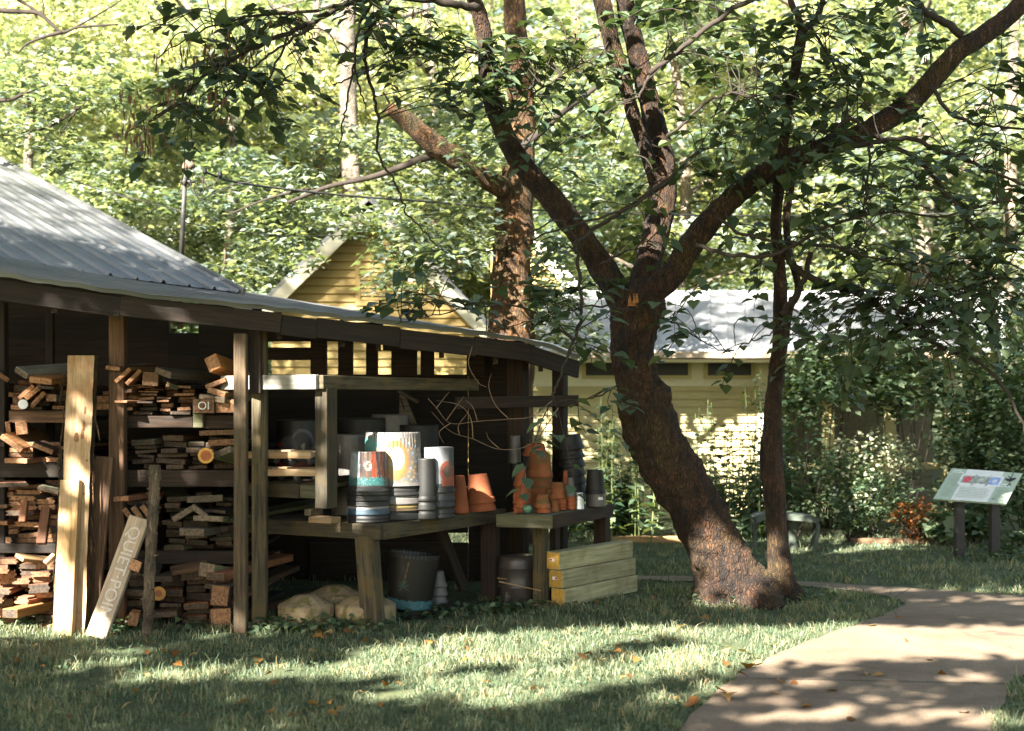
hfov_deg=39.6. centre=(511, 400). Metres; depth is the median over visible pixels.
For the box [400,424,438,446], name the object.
pot
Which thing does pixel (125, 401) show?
lumber board
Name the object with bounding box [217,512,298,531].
lumber board
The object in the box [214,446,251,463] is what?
lumber board
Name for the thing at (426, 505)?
pot
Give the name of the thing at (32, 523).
lumber board
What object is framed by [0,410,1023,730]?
ground
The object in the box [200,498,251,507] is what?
lumber board
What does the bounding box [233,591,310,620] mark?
lumber board
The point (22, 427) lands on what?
lumber board
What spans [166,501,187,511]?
lumber board
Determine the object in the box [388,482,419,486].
pot
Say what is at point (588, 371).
window
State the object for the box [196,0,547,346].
broadleaf tree
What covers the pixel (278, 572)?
lumber board
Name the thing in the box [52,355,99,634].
live edge slab
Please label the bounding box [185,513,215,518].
lumber board
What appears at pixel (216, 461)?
lumber board
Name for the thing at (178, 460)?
lumber board
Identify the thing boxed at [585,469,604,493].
pot
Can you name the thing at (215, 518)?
lumber board
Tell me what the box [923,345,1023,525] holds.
shrub
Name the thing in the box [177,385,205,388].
lumber board
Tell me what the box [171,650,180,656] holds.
fallen leaf
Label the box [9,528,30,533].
lumber board
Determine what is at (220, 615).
lumber board
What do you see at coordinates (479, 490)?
pot
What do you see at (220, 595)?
lumber board
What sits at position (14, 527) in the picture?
lumber board
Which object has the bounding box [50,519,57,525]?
lumber board
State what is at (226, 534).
lumber board
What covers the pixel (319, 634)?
fallen leaf
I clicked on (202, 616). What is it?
lumber board
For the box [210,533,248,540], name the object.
lumber board
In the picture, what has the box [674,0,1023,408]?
broadleaf tree
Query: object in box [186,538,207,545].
lumber board
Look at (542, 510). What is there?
pot
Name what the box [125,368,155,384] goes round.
lumber board
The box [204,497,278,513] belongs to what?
lumber board
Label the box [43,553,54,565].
lumber board
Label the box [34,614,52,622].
lumber board
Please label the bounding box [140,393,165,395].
lumber board
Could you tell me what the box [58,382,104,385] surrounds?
lumber board
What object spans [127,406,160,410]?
lumber board
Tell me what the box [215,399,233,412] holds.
lumber board
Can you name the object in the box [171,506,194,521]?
lumber board
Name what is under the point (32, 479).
lumber board
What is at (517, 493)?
pot
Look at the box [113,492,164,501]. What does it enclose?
lumber board
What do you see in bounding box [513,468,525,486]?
pot
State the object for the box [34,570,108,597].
lumber board
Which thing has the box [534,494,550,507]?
pot
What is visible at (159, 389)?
lumber board
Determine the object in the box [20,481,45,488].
lumber board
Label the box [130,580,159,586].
lumber board
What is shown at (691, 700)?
fallen leaf
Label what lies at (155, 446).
lumber board
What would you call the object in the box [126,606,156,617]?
lumber board
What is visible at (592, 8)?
sky
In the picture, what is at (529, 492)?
pot
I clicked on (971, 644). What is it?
path
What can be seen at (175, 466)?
lumber board
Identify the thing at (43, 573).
lumber board
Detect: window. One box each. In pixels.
[582,363,614,378]
[656,363,691,378]
[704,363,754,378]
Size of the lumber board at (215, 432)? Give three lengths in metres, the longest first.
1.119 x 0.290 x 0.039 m
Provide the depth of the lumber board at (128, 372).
10.69 m
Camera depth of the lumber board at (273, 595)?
12.06 m
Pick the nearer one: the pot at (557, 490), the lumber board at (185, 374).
the lumber board at (185, 374)
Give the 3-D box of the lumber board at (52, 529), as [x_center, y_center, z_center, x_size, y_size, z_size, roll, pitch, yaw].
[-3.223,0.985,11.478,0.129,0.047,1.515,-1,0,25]
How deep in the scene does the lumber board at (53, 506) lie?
10.83 m
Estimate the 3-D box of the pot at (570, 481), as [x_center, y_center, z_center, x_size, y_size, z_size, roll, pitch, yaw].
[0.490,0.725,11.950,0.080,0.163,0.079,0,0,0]
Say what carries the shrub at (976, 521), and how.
on the ground at (300, 586)
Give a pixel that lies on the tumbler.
(579, 501)
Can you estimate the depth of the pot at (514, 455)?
12.46 m
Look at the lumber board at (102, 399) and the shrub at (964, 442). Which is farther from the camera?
the shrub at (964, 442)
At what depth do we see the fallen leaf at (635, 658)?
9.10 m
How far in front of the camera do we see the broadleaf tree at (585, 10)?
39.15 m
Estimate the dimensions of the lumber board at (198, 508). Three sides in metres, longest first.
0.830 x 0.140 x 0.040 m
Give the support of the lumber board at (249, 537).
on the lumber shed
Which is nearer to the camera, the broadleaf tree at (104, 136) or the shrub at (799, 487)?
the shrub at (799, 487)
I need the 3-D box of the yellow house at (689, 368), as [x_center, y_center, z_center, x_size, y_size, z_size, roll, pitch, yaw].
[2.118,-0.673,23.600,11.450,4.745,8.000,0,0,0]
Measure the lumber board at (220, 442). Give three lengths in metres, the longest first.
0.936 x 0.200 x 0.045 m
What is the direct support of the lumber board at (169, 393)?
on the lumber board at (148, 398)
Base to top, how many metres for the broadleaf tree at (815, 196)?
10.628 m
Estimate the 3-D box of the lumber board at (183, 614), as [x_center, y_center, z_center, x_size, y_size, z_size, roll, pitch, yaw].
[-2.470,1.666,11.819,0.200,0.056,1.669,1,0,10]
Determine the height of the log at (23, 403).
0.076 m
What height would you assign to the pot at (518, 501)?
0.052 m
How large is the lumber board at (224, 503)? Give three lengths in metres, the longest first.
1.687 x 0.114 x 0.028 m
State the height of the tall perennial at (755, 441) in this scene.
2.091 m
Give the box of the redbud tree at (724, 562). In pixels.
[114,0,1023,609]
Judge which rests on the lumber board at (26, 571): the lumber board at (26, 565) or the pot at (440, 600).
the lumber board at (26, 565)
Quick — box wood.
[0,0,1023,451]
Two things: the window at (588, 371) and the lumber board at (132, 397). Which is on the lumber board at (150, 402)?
the lumber board at (132, 397)
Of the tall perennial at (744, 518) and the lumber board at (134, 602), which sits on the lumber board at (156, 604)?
the lumber board at (134, 602)
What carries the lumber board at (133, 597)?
on the lumber board at (134, 602)
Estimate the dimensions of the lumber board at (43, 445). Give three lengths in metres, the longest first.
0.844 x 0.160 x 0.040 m
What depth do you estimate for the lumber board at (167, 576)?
10.67 m
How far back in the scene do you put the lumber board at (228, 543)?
10.98 m
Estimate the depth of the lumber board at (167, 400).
10.84 m
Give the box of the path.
[548,575,1023,730]
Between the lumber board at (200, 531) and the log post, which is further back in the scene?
the lumber board at (200, 531)
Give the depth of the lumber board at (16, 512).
10.76 m
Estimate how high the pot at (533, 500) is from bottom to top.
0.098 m
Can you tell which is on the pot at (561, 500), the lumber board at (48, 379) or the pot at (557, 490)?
the pot at (557, 490)
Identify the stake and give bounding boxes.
[499,581,540,590]
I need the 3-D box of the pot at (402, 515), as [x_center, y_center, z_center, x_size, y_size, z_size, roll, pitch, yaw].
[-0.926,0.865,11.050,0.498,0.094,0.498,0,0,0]
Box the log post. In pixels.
[140,465,161,638]
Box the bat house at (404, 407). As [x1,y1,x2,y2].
[397,390,418,423]
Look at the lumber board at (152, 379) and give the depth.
10.70 m
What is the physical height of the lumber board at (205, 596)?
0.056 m
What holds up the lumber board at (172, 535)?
on the lumber board at (202, 542)
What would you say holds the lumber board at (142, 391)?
on the lumber board at (152, 394)
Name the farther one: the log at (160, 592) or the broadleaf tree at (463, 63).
the broadleaf tree at (463, 63)
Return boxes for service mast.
[179,160,251,254]
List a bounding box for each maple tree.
[0,0,139,176]
[192,0,634,543]
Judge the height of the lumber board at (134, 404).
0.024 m
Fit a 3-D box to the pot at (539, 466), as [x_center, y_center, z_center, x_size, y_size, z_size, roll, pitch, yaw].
[0.240,0.559,12.300,0.234,0.207,0.234,0,0,0]
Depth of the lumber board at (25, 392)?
10.76 m
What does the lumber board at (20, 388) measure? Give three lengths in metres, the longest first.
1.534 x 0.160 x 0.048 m
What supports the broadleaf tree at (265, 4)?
on the ground at (300, 586)
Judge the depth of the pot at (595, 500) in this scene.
12.18 m
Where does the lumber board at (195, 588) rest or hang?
on the lumber board at (205, 596)
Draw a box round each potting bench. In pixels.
[248,389,505,629]
[496,504,612,606]
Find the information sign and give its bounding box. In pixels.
[933,468,1022,557]
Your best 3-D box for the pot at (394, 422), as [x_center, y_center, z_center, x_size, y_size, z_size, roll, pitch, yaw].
[-1.062,0.515,12.400,0.340,0.794,0.340,0,0,0]
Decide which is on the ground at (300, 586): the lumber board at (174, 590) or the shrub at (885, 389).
the shrub at (885, 389)
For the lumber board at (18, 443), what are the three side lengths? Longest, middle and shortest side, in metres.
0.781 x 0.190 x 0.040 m
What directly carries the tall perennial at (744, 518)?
on the ground at (300, 586)
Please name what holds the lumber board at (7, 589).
on the lumber board at (3, 598)
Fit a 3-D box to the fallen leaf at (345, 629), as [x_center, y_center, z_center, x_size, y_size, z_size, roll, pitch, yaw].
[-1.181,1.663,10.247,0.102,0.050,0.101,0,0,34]
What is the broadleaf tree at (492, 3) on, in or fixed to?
on the ground at (300, 586)
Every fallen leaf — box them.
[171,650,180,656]
[173,660,181,665]
[253,657,262,663]
[308,700,318,705]
[313,632,323,637]
[327,709,337,714]
[342,627,356,633]
[578,652,585,660]
[633,656,640,661]
[685,696,700,707]
[721,691,737,700]
[741,663,755,667]
[846,716,855,720]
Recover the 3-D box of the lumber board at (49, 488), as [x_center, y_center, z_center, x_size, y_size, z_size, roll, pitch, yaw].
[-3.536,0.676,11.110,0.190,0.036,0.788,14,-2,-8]
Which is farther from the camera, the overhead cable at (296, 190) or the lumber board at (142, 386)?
the overhead cable at (296, 190)
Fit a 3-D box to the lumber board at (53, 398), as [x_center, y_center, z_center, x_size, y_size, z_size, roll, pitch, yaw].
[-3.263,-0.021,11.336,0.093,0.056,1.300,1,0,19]
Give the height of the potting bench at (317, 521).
1.796 m
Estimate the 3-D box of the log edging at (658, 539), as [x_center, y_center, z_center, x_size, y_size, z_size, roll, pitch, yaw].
[1.715,1.660,17.000,1.238,0.080,0.090,0,0,0]
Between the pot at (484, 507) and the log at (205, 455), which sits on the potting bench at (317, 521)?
the pot at (484, 507)
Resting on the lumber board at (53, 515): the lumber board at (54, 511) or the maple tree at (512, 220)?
the lumber board at (54, 511)
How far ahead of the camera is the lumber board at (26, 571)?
10.78 m
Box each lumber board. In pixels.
[0,372,9,382]
[0,427,50,452]
[0,436,96,446]
[0,477,28,486]
[0,503,10,508]
[0,517,17,524]
[0,553,9,573]
[0,553,43,563]
[0,564,16,578]
[0,568,19,602]
[0,570,20,583]
[0,584,24,594]
[0,589,28,606]
[0,604,21,616]
[0,617,26,622]
[3,585,136,617]
[4,450,135,463]
[5,421,13,432]
[5,529,37,542]
[6,509,39,515]
[7,490,16,497]
[9,391,18,396]
[9,444,130,452]
[9,477,57,489]
[9,493,52,500]
[9,500,37,505]
[9,524,22,528]
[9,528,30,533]
[10,452,49,456]
[11,405,28,409]
[11,490,132,509]
[12,396,28,404]
[12,575,33,583]
[14,385,35,391]
[14,392,128,394]
[14,519,38,526]
[14,578,129,603]
[15,363,66,378]
[15,421,30,434]
[15,489,47,494]
[15,553,55,563]
[16,537,36,542]
[17,383,37,399]
[17,513,39,519]
[18,380,32,384]
[18,500,28,522]
[18,531,37,537]
[19,553,54,568]
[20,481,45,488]
[20,569,39,574]
[21,525,52,529]
[24,384,41,399]
[28,406,51,409]
[28,575,54,593]
[29,375,66,384]
[29,390,47,407]
[29,395,45,399]
[29,400,53,405]
[31,553,108,576]
[32,438,63,454]
[32,553,52,582]
[33,623,52,627]
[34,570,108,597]
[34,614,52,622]
[35,545,108,568]
[36,384,108,389]
[36,507,51,544]
[37,483,59,494]
[37,496,57,503]
[37,608,53,613]
[38,385,53,389]
[38,389,102,393]
[38,503,57,509]
[41,448,141,461]
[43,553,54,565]
[46,394,129,401]
[46,438,108,445]
[46,477,62,485]
[47,527,108,541]
[48,525,108,533]
[48,533,55,537]
[50,513,57,518]
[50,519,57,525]
[51,492,134,512]
[52,405,65,409]
[53,447,108,454]
[54,402,65,404]
[56,440,131,449]
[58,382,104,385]
[59,390,101,393]
[97,396,108,402]
[97,403,139,409]
[102,390,108,395]
[105,363,154,370]
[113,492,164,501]
[114,366,154,382]
[114,400,192,402]
[121,504,134,518]
[124,389,158,393]
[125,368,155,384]
[126,564,233,595]
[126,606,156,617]
[127,396,149,399]
[127,403,144,405]
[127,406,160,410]
[127,489,165,506]
[127,511,169,519]
[127,595,142,598]
[127,599,142,605]
[127,609,141,625]
[128,558,161,575]
[130,503,144,517]
[130,564,179,579]
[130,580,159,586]
[131,437,163,445]
[131,564,173,575]
[132,458,155,463]
[135,443,166,448]
[135,447,180,453]
[136,600,162,607]
[137,384,165,388]
[137,401,160,403]
[137,411,161,414]
[138,390,165,392]
[138,396,198,400]
[138,452,160,457]
[139,502,147,516]
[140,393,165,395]
[140,407,160,410]
[142,372,162,385]
[142,404,160,405]
[144,462,165,468]
[144,508,166,516]
[145,388,168,390]
[154,367,220,381]
[154,607,184,617]
[155,570,180,581]
[156,456,192,464]
[156,587,186,602]
[157,396,178,398]
[157,399,178,401]
[158,453,189,457]
[158,516,170,526]
[158,595,251,626]
[159,494,195,508]
[159,600,187,607]
[160,408,176,411]
[161,402,189,407]
[161,442,275,453]
[161,487,190,501]
[161,578,186,585]
[162,507,251,525]
[162,610,187,618]
[163,430,251,440]
[164,439,208,446]
[164,538,209,550]
[164,586,183,596]
[165,386,183,390]
[165,490,193,508]
[166,382,178,389]
[166,391,182,395]
[166,463,196,469]
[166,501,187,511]
[166,523,220,532]
[166,533,183,536]
[167,525,182,528]
[169,382,205,385]
[169,536,185,543]
[170,411,192,414]
[170,503,196,517]
[170,560,207,575]
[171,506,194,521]
[173,393,210,396]
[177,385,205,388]
[177,406,192,410]
[178,400,192,402]
[179,396,198,399]
[179,524,222,535]
[180,403,192,405]
[181,571,204,580]
[182,389,207,392]
[182,615,209,623]
[183,506,251,527]
[184,600,210,609]
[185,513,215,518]
[185,535,215,538]
[186,442,251,452]
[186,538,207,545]
[186,564,230,592]
[186,605,212,613]
[187,495,222,502]
[187,564,221,584]
[187,589,210,600]
[187,613,208,619]
[188,439,206,445]
[188,462,213,469]
[190,503,212,515]
[191,540,216,548]
[192,461,207,463]
[193,399,214,412]
[193,449,273,460]
[193,515,229,521]
[196,478,292,495]
[198,487,220,502]
[198,563,232,580]
[199,394,251,402]
[199,430,233,435]
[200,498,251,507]
[204,353,248,375]
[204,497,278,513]
[205,378,226,388]
[205,559,249,588]
[206,437,251,447]
[206,553,292,580]
[207,387,251,396]
[208,439,233,445]
[209,435,230,439]
[209,448,222,451]
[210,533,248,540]
[210,573,251,594]
[210,585,230,606]
[210,590,284,621]
[210,608,233,626]
[212,459,226,462]
[212,580,276,605]
[213,551,279,581]
[213,605,233,608]
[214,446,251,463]
[214,458,273,468]
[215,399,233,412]
[215,507,248,514]
[216,501,233,506]
[216,531,233,536]
[216,540,231,545]
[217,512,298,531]
[217,533,268,546]
[221,499,314,522]
[222,492,251,501]
[231,565,299,597]
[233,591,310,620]
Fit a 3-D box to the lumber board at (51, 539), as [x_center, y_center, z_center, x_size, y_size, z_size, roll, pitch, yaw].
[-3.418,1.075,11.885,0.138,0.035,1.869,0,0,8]
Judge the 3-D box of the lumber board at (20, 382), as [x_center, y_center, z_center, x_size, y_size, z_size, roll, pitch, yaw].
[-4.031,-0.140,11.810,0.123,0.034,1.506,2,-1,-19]
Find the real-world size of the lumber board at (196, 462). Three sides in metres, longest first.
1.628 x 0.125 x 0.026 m
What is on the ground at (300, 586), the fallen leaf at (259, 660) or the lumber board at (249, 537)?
the fallen leaf at (259, 660)
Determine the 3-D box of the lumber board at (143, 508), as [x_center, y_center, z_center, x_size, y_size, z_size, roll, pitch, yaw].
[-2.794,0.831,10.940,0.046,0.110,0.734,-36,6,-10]
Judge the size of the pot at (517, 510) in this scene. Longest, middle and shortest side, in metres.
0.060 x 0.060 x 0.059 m
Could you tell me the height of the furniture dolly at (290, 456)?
0.108 m
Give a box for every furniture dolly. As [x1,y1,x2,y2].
[248,450,314,465]
[268,467,314,482]
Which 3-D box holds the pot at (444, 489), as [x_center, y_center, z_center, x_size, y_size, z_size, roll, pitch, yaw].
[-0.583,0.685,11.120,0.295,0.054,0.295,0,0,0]
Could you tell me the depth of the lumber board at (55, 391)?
11.07 m
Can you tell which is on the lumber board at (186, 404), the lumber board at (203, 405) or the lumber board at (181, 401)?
the lumber board at (181, 401)
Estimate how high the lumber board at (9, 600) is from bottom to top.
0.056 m
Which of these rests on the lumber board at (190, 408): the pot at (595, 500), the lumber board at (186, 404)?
the lumber board at (186, 404)
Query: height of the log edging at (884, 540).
0.070 m
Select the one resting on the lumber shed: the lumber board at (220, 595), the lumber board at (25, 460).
the lumber board at (25, 460)
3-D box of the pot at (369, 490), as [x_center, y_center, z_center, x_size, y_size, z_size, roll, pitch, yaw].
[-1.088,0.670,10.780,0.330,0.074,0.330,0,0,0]
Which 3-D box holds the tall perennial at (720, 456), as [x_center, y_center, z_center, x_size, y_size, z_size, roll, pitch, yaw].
[2.510,0.843,18.639,0.759,1.716,1.118,0,0,-20]
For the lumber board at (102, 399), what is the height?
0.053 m
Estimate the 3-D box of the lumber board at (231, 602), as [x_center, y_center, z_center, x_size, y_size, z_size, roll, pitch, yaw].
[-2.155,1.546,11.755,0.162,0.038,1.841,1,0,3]
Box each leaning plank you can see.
[53,480,81,635]
[89,456,113,622]
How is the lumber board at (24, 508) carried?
on the lumber board at (16, 512)
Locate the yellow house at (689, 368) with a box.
[262,198,1005,517]
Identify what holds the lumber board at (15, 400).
on the lumber board at (14, 407)
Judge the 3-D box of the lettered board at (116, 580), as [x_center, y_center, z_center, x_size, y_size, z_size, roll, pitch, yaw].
[-2.854,1.279,10.309,0.158,0.908,0.044,14,-14,12]
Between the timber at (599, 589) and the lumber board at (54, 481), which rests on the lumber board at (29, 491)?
the lumber board at (54, 481)
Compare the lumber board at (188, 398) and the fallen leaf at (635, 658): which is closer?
the fallen leaf at (635, 658)
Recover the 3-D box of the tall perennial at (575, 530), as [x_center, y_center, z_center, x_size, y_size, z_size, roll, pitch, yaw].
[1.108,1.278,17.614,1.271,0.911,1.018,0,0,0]
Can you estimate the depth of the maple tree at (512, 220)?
16.75 m
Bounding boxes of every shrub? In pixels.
[743,414,836,537]
[761,454,900,528]
[782,328,878,527]
[812,424,930,535]
[827,478,890,540]
[854,332,958,526]
[888,496,940,539]
[915,509,966,545]
[920,424,1015,537]
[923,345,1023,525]
[926,254,1023,518]
[952,502,1013,543]
[981,347,1023,533]
[1000,528,1023,555]
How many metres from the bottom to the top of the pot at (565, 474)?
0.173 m
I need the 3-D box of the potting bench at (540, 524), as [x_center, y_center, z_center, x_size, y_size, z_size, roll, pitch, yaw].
[0.403,1.308,12.080,0.496,0.785,1.527,0,0,24]
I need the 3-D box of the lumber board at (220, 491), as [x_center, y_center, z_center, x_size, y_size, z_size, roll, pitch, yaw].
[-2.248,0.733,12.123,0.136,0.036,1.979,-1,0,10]
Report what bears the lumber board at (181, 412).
on the lumber shed
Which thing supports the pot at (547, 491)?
on the pot
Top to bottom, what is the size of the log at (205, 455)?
0.158 m
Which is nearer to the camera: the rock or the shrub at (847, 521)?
the rock
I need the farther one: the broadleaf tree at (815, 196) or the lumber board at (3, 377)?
the broadleaf tree at (815, 196)
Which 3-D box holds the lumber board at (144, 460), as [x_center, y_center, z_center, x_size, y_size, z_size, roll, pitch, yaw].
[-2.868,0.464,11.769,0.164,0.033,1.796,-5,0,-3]
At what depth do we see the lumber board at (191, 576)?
10.77 m
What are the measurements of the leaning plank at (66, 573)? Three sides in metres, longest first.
1.128 x 0.155 x 0.051 m
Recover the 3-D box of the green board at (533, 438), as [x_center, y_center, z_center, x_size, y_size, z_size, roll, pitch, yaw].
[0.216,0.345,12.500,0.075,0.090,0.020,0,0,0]
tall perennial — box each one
[568,468,644,539]
[591,403,666,542]
[662,402,739,511]
[706,456,765,539]
[726,370,765,530]
[741,436,766,538]
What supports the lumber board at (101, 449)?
on the lumber board at (54, 458)
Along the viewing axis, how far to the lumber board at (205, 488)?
12.19 m
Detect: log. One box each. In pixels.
[18,399,28,408]
[154,586,165,600]
[198,448,213,462]
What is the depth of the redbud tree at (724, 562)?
11.37 m
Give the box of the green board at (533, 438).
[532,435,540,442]
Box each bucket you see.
[275,419,314,466]
[348,450,388,485]
[365,431,421,482]
[387,549,439,610]
[421,446,453,485]
[498,553,532,605]
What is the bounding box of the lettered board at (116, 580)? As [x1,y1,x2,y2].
[86,515,146,637]
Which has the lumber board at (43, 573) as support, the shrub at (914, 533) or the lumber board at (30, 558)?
the lumber board at (30, 558)
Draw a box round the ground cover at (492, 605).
[0,548,1023,635]
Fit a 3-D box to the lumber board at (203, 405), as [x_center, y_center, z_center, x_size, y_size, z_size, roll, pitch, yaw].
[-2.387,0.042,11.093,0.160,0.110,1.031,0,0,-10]
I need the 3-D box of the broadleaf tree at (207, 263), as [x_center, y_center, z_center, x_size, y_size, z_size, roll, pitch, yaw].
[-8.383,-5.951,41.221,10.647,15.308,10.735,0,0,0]
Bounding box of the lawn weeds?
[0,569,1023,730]
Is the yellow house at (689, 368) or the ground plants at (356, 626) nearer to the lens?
the ground plants at (356, 626)
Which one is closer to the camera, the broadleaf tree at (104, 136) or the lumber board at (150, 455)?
the lumber board at (150, 455)
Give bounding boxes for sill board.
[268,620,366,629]
[405,600,462,619]
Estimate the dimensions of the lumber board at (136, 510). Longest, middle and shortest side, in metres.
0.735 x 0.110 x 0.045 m
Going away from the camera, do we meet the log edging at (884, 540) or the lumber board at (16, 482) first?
the lumber board at (16, 482)
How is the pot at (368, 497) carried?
on the pot at (368, 503)
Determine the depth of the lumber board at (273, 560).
10.98 m
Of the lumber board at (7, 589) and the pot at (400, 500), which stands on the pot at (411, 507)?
the pot at (400, 500)
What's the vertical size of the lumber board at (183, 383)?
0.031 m
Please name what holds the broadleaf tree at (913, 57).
on the ground at (300, 586)
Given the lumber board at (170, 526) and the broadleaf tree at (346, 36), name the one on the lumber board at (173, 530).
the lumber board at (170, 526)
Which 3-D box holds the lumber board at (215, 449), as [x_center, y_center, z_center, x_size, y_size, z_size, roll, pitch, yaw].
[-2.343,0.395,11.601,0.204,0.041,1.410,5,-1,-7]
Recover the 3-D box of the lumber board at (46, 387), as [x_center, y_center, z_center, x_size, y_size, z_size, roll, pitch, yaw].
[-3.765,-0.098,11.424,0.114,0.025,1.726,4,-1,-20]
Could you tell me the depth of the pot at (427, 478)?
10.91 m
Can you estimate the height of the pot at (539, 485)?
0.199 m
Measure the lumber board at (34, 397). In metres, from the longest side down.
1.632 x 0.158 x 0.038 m
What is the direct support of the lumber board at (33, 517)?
on the lumber board at (32, 523)
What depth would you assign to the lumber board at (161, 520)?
11.41 m
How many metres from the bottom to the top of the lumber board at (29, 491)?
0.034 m
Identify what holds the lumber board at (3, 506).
on the lumber board
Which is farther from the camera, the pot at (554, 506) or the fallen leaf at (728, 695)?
the pot at (554, 506)
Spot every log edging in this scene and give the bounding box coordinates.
[610,536,681,542]
[851,538,928,543]
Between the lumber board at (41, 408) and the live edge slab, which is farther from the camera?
the lumber board at (41, 408)
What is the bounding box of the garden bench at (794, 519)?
[750,511,819,550]
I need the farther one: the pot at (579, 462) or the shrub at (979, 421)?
the shrub at (979, 421)
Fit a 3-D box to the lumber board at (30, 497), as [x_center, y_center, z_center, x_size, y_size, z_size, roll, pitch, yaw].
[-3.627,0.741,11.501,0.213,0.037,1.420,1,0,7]
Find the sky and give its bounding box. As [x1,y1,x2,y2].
[0,0,1023,404]
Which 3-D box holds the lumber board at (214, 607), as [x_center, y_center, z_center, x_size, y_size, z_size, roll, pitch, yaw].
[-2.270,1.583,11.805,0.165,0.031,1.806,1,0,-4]
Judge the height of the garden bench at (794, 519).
0.421 m
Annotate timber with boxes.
[547,540,632,569]
[549,558,634,588]
[551,575,637,606]
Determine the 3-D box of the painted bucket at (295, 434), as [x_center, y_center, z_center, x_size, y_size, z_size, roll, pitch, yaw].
[-1.747,0.378,11.700,0.400,0.444,0.400,0,0,0]
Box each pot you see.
[331,434,365,515]
[337,417,385,433]
[347,485,389,494]
[347,494,389,500]
[347,500,389,506]
[347,506,389,514]
[347,514,389,522]
[372,414,408,431]
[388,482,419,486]
[389,486,418,495]
[389,495,418,504]
[389,504,417,511]
[389,510,417,520]
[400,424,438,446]
[417,458,437,500]
[418,501,436,510]
[418,510,436,519]
[432,596,447,604]
[433,587,447,596]
[435,570,446,587]
[436,485,455,492]
[436,492,455,507]
[436,508,455,518]
[454,475,468,513]
[467,473,495,504]
[469,502,496,511]
[509,435,520,462]
[509,462,522,504]
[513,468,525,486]
[513,487,528,498]
[513,498,529,503]
[513,504,528,509]
[514,507,522,513]
[522,443,546,455]
[522,505,531,512]
[526,453,552,477]
[528,487,531,498]
[531,478,551,495]
[531,496,536,506]
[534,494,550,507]
[535,508,550,512]
[545,488,550,495]
[548,482,565,499]
[550,500,559,511]
[556,434,584,450]
[556,498,566,503]
[557,449,584,459]
[558,458,585,467]
[559,466,585,476]
[561,475,585,484]
[563,470,567,488]
[566,477,574,496]
[566,496,575,500]
[566,501,575,504]
[566,505,575,508]
[575,483,585,491]
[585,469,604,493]
[586,493,605,506]
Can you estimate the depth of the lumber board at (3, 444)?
10.84 m
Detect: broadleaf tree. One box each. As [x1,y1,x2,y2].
[0,0,167,212]
[0,0,243,329]
[0,0,265,332]
[0,0,341,332]
[27,0,445,373]
[64,0,379,325]
[141,0,557,308]
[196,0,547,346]
[197,0,495,373]
[284,3,593,316]
[330,0,678,305]
[386,0,739,320]
[455,0,878,290]
[474,0,773,290]
[586,0,993,290]
[605,0,989,290]
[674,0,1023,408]
[722,0,1023,367]
[763,0,1023,496]
[864,0,1023,297]
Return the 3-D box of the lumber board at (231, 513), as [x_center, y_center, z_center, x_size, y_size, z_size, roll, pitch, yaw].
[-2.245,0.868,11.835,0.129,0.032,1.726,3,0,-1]
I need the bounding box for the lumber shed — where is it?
[0,157,579,633]
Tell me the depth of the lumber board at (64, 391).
11.09 m
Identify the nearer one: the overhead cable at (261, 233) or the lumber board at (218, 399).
the lumber board at (218, 399)
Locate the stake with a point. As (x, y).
(519, 586)
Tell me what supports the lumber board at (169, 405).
on the lumber board at (149, 408)
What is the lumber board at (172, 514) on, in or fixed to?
on the lumber board at (170, 522)
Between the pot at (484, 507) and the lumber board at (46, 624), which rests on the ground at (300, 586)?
the lumber board at (46, 624)
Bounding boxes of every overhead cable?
[27,157,180,210]
[185,222,349,236]
[207,172,1021,216]
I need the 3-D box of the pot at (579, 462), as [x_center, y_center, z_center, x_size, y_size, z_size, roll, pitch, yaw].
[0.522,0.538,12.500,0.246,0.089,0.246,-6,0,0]
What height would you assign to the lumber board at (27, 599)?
0.052 m
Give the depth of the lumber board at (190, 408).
10.91 m
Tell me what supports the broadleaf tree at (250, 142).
on the ground at (300, 586)
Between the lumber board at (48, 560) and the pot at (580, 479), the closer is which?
the lumber board at (48, 560)
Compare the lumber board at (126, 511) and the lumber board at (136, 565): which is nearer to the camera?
the lumber board at (136, 565)
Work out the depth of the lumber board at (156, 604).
11.04 m
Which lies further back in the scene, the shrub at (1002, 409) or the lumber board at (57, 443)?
the shrub at (1002, 409)
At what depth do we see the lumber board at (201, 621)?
10.84 m
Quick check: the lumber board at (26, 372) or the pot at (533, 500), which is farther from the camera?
the pot at (533, 500)
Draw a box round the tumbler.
[575,492,583,508]
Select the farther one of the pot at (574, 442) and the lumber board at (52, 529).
the pot at (574, 442)
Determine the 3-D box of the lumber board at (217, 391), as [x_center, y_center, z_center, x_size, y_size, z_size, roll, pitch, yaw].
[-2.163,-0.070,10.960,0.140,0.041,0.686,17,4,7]
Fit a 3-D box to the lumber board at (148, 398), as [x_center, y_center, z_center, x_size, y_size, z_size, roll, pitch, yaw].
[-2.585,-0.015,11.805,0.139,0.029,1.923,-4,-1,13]
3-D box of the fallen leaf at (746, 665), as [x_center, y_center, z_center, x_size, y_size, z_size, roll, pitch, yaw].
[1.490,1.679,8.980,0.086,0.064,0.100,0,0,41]
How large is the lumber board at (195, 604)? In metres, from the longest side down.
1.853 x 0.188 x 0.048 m

